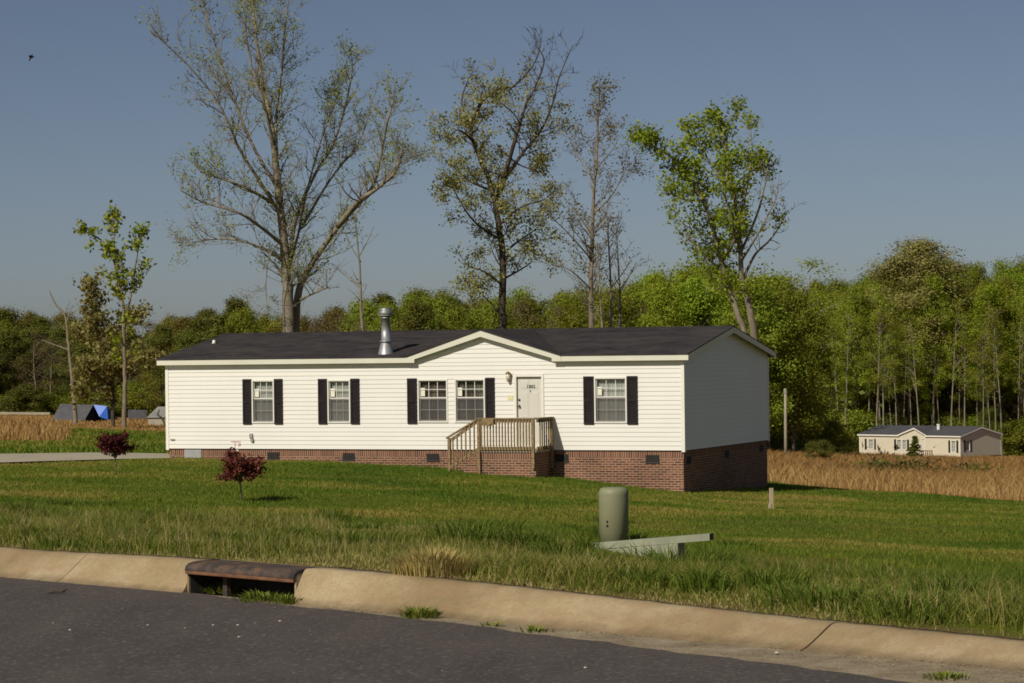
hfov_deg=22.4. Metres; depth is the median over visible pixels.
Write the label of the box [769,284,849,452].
round tree
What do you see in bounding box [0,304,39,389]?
evergreen tree
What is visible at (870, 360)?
woodland sapling
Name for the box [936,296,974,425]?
woodland sapling
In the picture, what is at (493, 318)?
round tree
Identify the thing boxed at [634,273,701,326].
round tree
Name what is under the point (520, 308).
budding tree
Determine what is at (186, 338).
evergreen tree
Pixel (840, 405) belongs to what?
round tree
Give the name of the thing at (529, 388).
front door
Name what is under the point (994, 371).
woodland sapling
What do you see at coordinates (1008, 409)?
round tree
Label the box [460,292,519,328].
round tree
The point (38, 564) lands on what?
kerb
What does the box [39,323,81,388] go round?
evergreen tree
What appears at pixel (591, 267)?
slender tree
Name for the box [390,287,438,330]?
round tree
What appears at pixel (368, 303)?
round tree
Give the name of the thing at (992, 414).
round tree
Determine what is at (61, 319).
round tree
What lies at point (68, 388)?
bush
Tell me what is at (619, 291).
slender tree
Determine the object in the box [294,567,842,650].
kerb
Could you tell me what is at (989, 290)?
woodland tree
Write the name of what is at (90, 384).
round tree
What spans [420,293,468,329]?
round tree
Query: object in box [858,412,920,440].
bush
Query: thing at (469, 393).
window
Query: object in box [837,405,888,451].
bush
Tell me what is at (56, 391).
bush
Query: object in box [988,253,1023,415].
woodland tree
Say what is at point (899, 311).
woodland tree
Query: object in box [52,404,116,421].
shelter
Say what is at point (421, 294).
round tree
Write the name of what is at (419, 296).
evergreen tree
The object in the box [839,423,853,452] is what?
bush
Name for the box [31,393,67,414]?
bush
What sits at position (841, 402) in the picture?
budding tree
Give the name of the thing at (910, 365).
woodland sapling
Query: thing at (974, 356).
woodland sapling
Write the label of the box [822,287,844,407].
woodland tree
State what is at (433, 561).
straw clump
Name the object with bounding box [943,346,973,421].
woodland sapling
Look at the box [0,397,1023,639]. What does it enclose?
ground
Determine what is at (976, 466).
bramble
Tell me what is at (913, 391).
woodland tree
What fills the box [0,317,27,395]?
round tree
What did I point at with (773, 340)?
round tree
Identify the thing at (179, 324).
round tree
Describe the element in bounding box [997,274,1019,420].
woodland tree
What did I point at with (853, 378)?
woodland tree
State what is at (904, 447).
window
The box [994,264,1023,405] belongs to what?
woodland tree
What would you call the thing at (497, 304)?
round tree
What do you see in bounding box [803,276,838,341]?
woodland tree
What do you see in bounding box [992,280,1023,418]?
woodland tree
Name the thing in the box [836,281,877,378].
woodland tree
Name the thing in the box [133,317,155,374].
budding tree
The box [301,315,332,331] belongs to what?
budding tree
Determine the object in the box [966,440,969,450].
window
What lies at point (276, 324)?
round tree
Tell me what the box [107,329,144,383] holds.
evergreen tree
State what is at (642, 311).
budding tree
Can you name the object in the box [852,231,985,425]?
spreading tree
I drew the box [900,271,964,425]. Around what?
woodland tree
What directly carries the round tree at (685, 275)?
on the ground at (977, 630)
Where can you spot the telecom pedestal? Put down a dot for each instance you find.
(613, 512)
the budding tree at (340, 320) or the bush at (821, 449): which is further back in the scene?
the budding tree at (340, 320)
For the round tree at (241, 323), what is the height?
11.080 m
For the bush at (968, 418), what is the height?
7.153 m
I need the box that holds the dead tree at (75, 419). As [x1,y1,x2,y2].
[33,290,77,423]
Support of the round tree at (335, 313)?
on the ground at (977, 630)
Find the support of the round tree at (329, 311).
on the ground at (977, 630)
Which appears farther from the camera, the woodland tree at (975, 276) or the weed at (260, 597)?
the woodland tree at (975, 276)
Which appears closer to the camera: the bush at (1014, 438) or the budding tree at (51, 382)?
the budding tree at (51, 382)
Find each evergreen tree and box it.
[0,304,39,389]
[0,328,40,397]
[0,343,12,394]
[11,315,69,406]
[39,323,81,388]
[57,318,95,389]
[57,344,100,404]
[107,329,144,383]
[132,323,176,417]
[159,326,199,397]
[169,314,211,351]
[191,310,253,344]
[192,307,216,320]
[222,295,258,330]
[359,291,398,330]
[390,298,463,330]
[398,284,429,312]
[436,290,462,319]
[445,299,474,327]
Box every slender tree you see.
[529,71,655,327]
[583,241,615,327]
[590,204,640,326]
[604,210,653,326]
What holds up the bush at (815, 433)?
on the ground at (977, 630)
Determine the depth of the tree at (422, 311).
208.01 m
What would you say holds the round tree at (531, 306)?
on the ground at (977, 630)
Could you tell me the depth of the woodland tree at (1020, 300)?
351.55 m
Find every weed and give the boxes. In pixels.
[199,579,241,593]
[225,588,288,601]
[265,592,303,604]
[396,605,438,618]
[480,621,504,626]
[516,624,553,632]
[922,670,972,680]
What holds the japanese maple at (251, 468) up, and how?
on the ground at (977, 630)
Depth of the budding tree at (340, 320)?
220.55 m
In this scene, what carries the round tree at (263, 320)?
on the ground at (977, 630)
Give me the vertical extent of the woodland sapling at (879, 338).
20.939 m
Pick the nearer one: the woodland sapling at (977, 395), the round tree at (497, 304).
the round tree at (497, 304)
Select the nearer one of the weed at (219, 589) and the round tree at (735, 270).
the weed at (219, 589)
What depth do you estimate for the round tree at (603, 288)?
268.92 m
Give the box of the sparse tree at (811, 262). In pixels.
[775,256,858,349]
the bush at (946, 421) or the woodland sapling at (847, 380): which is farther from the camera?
the bush at (946, 421)
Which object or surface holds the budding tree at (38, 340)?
on the ground at (977, 630)
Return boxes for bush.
[0,382,59,414]
[0,396,27,414]
[14,383,69,413]
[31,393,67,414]
[42,383,94,411]
[52,392,102,409]
[85,380,154,413]
[88,393,131,417]
[107,380,156,417]
[137,388,165,416]
[787,405,838,447]
[787,433,811,452]
[802,398,848,444]
[802,438,836,458]
[812,416,856,454]
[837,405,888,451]
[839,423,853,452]
[845,435,858,451]
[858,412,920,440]
[899,416,937,425]
[922,412,976,425]
[954,420,980,425]
[962,411,998,426]
[991,416,1023,455]
[994,418,1023,456]
[1007,418,1023,455]
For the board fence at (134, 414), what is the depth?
261.93 m
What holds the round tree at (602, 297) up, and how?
on the ground at (977, 630)
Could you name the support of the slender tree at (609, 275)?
on the ground at (977, 630)
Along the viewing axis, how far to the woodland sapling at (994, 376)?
340.12 m
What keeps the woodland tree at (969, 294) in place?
on the ground at (977, 630)
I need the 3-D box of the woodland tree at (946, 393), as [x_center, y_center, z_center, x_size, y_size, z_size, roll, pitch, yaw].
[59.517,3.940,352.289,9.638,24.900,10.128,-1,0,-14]
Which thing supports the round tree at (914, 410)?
on the ground at (977, 630)
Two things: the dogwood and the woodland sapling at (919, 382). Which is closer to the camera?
the dogwood
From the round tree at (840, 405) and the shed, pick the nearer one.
the shed
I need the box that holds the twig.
[47,589,66,593]
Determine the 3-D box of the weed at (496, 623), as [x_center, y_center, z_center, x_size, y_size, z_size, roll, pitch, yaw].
[-0.128,1.831,16.814,0.173,0.034,0.174,-1,0,0]
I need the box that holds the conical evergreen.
[906,436,923,455]
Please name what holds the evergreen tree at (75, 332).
on the ground at (977, 630)
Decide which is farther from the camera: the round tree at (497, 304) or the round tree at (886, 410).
the round tree at (886, 410)
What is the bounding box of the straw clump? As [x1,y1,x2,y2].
[385,541,477,576]
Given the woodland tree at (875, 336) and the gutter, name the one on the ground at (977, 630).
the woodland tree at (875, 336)
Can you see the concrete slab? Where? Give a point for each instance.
(675, 547)
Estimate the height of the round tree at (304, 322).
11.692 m
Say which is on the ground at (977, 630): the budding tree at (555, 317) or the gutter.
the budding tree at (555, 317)
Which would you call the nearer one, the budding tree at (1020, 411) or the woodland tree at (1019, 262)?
the budding tree at (1020, 411)
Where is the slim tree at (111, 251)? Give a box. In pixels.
[73,200,156,428]
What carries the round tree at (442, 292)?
on the ground at (977, 630)
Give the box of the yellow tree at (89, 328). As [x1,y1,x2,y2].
[63,266,168,426]
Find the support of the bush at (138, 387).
on the ground at (977, 630)
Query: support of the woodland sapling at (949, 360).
on the ground at (977, 630)
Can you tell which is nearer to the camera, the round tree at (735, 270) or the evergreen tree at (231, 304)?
the evergreen tree at (231, 304)
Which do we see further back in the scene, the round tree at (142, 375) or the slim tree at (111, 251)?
the round tree at (142, 375)
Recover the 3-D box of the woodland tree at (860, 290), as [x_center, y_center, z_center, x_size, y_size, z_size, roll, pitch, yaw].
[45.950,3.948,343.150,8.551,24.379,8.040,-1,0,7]
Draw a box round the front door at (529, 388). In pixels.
[517,377,541,445]
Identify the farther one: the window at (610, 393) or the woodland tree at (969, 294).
the woodland tree at (969, 294)
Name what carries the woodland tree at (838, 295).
on the ground at (977, 630)
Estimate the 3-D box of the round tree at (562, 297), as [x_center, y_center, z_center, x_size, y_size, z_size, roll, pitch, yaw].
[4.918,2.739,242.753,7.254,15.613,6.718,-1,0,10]
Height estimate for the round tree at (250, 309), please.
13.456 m
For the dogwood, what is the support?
on the ground at (977, 630)
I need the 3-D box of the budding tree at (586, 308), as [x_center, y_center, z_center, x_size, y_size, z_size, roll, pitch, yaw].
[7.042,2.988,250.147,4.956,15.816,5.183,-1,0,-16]
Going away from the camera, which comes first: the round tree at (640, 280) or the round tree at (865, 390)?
the round tree at (640, 280)
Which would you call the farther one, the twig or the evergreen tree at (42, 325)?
the evergreen tree at (42, 325)
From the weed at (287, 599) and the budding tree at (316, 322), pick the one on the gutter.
the weed at (287, 599)
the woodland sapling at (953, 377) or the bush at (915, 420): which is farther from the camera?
the bush at (915, 420)
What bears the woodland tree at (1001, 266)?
on the ground at (977, 630)
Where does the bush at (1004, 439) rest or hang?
on the ground at (977, 630)
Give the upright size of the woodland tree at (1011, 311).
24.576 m
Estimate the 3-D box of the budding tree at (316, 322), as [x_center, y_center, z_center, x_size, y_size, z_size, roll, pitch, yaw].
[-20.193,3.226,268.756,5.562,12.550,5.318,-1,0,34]
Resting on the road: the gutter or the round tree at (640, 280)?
the gutter
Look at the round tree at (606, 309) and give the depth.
211.35 m
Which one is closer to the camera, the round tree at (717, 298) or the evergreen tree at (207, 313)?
the round tree at (717, 298)
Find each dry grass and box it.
[0,414,165,440]
[767,448,1023,500]
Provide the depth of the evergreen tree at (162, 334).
237.66 m
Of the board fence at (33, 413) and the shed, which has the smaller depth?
the shed
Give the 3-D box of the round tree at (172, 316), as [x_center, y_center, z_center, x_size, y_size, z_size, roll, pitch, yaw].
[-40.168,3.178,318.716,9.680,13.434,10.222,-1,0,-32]
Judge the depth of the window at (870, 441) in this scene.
306.15 m
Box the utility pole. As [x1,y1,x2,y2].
[784,388,787,453]
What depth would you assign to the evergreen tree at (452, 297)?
269.43 m
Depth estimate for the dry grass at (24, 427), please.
158.82 m
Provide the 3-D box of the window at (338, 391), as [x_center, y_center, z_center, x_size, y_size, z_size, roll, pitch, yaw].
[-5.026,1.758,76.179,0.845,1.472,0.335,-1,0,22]
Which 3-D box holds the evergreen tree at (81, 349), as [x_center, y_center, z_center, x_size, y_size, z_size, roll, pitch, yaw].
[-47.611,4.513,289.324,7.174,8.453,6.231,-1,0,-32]
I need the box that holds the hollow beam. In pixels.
[593,533,713,548]
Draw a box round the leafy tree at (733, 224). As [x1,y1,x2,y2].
[622,93,807,340]
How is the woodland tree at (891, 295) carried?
on the ground at (977, 630)
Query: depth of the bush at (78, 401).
275.31 m
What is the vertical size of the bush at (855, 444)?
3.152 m
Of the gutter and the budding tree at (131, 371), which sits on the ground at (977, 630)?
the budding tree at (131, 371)
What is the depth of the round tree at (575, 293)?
262.71 m
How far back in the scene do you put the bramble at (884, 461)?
111.79 m
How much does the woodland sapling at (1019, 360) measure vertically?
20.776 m
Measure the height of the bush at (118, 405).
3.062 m
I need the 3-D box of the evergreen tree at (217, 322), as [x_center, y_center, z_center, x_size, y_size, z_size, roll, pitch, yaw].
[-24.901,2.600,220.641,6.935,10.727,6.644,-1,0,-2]
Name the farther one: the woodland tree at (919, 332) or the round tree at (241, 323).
the woodland tree at (919, 332)
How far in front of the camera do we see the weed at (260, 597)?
18.72 m
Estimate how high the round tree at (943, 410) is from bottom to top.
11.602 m
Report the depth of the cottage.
301.19 m
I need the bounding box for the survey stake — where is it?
[768,488,773,508]
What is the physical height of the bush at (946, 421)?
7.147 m
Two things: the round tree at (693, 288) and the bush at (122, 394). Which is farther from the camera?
the bush at (122, 394)
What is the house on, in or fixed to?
on the ground at (977, 630)
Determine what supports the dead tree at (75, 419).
on the ground at (977, 630)
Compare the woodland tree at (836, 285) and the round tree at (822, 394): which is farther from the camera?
the woodland tree at (836, 285)
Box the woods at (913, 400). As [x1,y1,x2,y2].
[826,330,1023,416]
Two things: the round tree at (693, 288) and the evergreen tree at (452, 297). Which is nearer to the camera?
the round tree at (693, 288)
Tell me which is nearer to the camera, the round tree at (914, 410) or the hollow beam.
the hollow beam
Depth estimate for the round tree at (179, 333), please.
265.84 m
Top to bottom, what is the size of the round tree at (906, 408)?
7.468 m
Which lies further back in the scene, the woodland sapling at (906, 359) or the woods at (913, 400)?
the woods at (913, 400)
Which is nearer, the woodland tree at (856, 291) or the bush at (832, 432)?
the bush at (832, 432)
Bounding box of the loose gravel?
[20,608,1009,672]
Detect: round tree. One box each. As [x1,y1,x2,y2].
[0,308,29,382]
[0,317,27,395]
[10,306,58,379]
[35,310,79,382]
[52,336,99,385]
[75,343,138,403]
[91,332,140,382]
[131,343,164,385]
[137,313,177,405]
[149,313,195,373]
[152,315,209,391]
[163,316,203,371]
[220,304,267,332]
[225,298,256,331]
[250,306,274,331]
[263,314,302,332]
[267,327,281,332]
[300,313,318,331]
[317,307,349,331]
[320,302,353,330]
[333,298,379,331]
[347,295,372,316]
[365,298,406,330]
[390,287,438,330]
[399,286,438,321]
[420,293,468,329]
[429,281,462,309]
[432,301,478,329]
[459,296,491,313]
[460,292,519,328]
[465,300,519,329]
[478,289,516,328]
[495,280,548,324]
[508,294,548,328]
[533,296,554,326]
[535,298,597,328]
[536,287,582,327]
[545,287,601,326]
[582,292,637,327]
[584,288,624,323]
[586,281,642,326]
[593,281,622,296]
[614,273,654,323]
[620,270,669,290]
[622,262,689,325]
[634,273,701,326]
[639,254,746,327]
[648,272,731,325]
[669,258,716,281]
[682,279,744,325]
[702,261,744,274]
[708,275,817,438]
[729,272,812,419]
[734,271,773,438]
[745,270,811,448]
[759,268,838,397]
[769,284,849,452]
[772,271,834,451]
[830,381,866,411]
[840,376,896,412]
[850,388,901,419]
[878,407,902,423]
[892,402,915,417]
[911,406,921,417]
[912,401,941,425]
[915,384,947,418]
[930,385,966,420]
[939,382,980,419]
[954,387,1005,422]
[978,406,1009,437]
[981,408,1015,422]
[990,382,1023,421]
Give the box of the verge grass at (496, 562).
[0,499,1023,637]
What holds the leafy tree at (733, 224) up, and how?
on the ground at (977, 630)
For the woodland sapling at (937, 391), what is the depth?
343.40 m
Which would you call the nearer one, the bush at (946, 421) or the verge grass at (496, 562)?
the verge grass at (496, 562)
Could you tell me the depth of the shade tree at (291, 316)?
95.92 m
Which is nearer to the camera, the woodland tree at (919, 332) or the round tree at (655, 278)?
the round tree at (655, 278)
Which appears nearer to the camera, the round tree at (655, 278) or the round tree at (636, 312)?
the round tree at (636, 312)
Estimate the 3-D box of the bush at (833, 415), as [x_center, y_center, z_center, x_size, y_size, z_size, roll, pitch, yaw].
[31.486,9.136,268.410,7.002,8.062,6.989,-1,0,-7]
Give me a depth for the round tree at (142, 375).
285.59 m
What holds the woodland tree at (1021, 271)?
on the ground at (977, 630)
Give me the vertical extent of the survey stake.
0.614 m
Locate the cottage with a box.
[857,424,1002,456]
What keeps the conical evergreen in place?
on the ground at (977, 630)
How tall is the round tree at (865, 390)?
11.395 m
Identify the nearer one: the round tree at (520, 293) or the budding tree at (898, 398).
the round tree at (520, 293)
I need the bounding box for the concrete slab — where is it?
[609,543,684,559]
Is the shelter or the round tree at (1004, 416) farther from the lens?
the round tree at (1004, 416)
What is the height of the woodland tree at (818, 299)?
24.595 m
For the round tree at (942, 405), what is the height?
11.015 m
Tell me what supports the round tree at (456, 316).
on the ground at (977, 630)
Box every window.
[251,380,273,422]
[327,380,350,422]
[417,379,447,422]
[454,379,484,422]
[594,377,626,422]
[868,439,872,448]
[897,440,900,449]
[902,440,906,449]
[951,441,955,452]
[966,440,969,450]
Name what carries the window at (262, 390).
in the house
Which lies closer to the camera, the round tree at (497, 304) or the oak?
the oak
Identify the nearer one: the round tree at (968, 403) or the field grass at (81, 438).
the field grass at (81, 438)
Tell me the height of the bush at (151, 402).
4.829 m
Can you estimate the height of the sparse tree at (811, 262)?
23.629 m
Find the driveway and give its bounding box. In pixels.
[0,452,171,461]
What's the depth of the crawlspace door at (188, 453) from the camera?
77.94 m
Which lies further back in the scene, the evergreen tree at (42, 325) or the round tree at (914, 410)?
the round tree at (914, 410)
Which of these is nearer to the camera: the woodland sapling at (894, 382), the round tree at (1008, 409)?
the woodland sapling at (894, 382)
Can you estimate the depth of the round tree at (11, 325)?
322.76 m
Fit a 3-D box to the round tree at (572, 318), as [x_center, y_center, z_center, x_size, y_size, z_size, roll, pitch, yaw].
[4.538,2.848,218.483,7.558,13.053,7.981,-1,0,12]
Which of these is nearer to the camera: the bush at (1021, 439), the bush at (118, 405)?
the bush at (118, 405)
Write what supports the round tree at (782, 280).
on the ground at (977, 630)
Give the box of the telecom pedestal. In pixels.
[598,487,628,541]
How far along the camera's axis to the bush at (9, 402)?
278.64 m
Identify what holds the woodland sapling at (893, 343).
on the ground at (977, 630)
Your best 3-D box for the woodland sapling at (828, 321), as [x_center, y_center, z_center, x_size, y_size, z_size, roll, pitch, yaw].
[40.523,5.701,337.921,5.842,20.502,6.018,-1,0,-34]
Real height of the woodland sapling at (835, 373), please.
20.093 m
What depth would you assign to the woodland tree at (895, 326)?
364.24 m
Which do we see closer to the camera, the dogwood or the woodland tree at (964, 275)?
the dogwood
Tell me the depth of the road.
15.55 m
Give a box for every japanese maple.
[93,429,140,473]
[213,447,268,500]
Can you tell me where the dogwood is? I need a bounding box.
[770,395,825,452]
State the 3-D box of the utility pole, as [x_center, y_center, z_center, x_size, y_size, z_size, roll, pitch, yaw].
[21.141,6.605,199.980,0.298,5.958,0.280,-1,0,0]
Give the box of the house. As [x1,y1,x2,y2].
[156,308,775,491]
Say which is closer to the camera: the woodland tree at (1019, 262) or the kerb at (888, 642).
the kerb at (888, 642)
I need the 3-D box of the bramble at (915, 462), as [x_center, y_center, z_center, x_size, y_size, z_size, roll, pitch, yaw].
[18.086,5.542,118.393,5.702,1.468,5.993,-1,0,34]
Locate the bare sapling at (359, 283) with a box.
[333,205,378,330]
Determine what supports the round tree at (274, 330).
on the ground at (977, 630)
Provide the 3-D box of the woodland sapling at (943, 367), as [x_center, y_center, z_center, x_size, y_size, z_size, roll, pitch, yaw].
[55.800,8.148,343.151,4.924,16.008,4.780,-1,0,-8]
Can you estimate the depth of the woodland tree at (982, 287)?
365.08 m
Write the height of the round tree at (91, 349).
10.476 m
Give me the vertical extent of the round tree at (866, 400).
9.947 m
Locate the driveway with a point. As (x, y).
(17, 457)
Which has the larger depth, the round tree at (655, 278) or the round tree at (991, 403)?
the round tree at (991, 403)
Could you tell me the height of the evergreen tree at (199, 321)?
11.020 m
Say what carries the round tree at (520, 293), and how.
on the ground at (977, 630)
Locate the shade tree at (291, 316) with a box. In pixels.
[135,0,438,331]
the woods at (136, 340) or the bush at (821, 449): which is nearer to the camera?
the bush at (821, 449)
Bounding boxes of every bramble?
[845,446,950,472]
[849,453,911,471]
[941,452,1003,474]
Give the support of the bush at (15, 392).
on the ground at (977, 630)
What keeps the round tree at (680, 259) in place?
on the ground at (977, 630)
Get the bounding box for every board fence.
[0,412,49,414]
[128,410,146,418]
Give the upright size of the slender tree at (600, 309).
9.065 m
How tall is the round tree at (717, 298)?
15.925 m
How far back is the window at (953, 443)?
297.82 m
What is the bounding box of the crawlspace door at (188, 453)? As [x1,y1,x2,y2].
[185,450,201,458]
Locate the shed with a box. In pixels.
[147,407,165,424]
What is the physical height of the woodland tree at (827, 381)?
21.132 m
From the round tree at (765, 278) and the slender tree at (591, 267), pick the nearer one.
the slender tree at (591, 267)
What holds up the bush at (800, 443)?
on the ground at (977, 630)
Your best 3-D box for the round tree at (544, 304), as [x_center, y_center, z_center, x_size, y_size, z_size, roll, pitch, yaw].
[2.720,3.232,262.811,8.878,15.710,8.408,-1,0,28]
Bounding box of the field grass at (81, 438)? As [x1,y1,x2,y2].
[0,427,168,453]
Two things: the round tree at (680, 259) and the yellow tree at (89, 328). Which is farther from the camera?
the round tree at (680, 259)
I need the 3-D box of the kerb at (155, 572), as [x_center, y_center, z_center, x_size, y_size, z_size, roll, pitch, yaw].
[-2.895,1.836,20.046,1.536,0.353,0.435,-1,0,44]
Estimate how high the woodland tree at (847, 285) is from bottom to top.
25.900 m
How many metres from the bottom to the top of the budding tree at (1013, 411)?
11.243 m
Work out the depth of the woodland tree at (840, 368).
341.67 m
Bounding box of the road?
[0,577,910,682]
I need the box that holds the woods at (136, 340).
[20,324,155,383]
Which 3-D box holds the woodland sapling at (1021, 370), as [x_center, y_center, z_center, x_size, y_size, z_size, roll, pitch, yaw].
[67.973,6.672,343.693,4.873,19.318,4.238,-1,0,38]
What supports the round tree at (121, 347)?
on the ground at (977, 630)
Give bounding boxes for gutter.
[194,593,1023,682]
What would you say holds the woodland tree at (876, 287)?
on the ground at (977, 630)
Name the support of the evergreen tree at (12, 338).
on the ground at (977, 630)
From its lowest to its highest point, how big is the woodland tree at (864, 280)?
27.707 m
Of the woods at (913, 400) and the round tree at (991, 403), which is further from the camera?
the woods at (913, 400)
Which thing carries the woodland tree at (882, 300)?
on the ground at (977, 630)
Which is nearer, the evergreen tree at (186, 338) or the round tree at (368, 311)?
the evergreen tree at (186, 338)
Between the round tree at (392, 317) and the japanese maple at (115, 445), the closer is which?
the japanese maple at (115, 445)
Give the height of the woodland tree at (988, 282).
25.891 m
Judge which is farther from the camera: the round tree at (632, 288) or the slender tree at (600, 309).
the round tree at (632, 288)
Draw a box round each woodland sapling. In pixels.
[805,310,837,389]
[820,312,851,408]
[830,311,870,431]
[850,308,891,412]
[859,307,901,424]
[860,305,898,425]
[871,344,904,424]
[876,324,908,424]
[890,316,925,424]
[894,331,926,424]
[895,309,930,424]
[917,333,952,423]
[920,344,949,425]
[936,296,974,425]
[942,306,986,425]
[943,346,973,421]
[965,330,1003,426]
[965,333,993,423]
[974,306,1017,455]
[975,343,1000,428]
[977,309,1011,429]
[999,308,1023,445]
[1007,322,1023,404]
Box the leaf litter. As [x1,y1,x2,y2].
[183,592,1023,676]
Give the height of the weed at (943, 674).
0.036 m
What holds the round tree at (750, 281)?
on the ground at (977, 630)
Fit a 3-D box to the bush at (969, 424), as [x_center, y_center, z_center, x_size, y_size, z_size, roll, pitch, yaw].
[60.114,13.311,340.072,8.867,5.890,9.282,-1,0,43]
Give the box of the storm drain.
[185,559,320,600]
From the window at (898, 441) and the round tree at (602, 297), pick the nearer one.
the round tree at (602, 297)
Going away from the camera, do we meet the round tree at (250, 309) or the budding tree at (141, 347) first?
the round tree at (250, 309)
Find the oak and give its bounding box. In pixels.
[424,26,583,328]
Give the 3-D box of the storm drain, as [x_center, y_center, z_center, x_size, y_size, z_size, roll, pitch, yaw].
[-1.876,2.010,19.092,1.253,0.742,0.371,-1,0,44]
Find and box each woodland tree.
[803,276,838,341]
[807,279,838,379]
[809,306,833,397]
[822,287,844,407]
[822,289,853,389]
[823,292,870,415]
[825,275,849,410]
[828,279,889,448]
[833,291,883,382]
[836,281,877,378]
[839,278,854,292]
[843,284,900,405]
[848,277,899,356]
[851,281,903,420]
[852,273,881,398]
[876,270,910,404]
[880,276,911,415]
[881,274,936,420]
[899,293,946,358]
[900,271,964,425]
[911,271,945,401]
[919,282,979,412]
[936,275,983,383]
[954,261,991,415]
[955,258,998,408]
[957,282,1023,421]
[959,282,1018,425]
[960,279,1008,404]
[972,276,1020,422]
[985,257,1013,419]
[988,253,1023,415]
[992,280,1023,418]
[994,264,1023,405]
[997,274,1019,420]
[1003,285,1023,375]
[1008,260,1023,321]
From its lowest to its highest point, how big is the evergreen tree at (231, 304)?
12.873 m
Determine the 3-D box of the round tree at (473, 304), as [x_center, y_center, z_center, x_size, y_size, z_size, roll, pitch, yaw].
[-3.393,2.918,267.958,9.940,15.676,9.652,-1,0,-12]
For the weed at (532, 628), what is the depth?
16.47 m
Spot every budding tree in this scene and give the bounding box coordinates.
[8,331,64,407]
[27,338,74,413]
[119,347,143,382]
[131,329,154,378]
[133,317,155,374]
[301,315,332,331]
[309,312,325,331]
[324,312,351,331]
[346,316,371,330]
[506,295,539,328]
[544,303,564,327]
[574,295,596,322]
[631,295,658,326]
[824,379,851,413]
[881,381,914,418]
[984,386,1019,422]
[1012,404,1023,419]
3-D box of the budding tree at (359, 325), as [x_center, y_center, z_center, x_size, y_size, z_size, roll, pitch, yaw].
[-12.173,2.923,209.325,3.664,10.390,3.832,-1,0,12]
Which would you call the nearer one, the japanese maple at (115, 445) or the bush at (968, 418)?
the japanese maple at (115, 445)
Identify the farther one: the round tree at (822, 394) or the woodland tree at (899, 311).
the woodland tree at (899, 311)
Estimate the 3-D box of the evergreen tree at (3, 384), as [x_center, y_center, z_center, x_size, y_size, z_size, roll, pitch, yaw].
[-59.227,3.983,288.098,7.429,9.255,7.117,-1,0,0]
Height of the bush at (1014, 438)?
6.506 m
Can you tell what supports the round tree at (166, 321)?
on the ground at (977, 630)
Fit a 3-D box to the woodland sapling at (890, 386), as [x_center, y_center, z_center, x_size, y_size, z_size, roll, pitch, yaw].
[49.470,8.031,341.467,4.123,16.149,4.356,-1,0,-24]
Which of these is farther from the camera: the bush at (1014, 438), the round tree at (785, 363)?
the bush at (1014, 438)
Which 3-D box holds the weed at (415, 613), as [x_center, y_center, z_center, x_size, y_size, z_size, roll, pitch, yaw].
[-0.636,1.809,17.438,0.368,0.093,0.372,-1,0,0]
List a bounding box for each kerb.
[0,546,98,581]
[57,553,219,592]
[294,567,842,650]
[802,621,1023,670]
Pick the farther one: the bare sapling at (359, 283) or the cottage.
the cottage
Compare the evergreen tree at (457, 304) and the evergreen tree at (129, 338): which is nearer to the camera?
the evergreen tree at (457, 304)
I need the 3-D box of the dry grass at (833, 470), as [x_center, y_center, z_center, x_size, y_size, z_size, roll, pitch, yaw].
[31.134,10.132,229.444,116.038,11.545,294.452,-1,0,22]
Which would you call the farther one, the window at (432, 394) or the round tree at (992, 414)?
the round tree at (992, 414)
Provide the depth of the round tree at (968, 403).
349.54 m
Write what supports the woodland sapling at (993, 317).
on the ground at (977, 630)

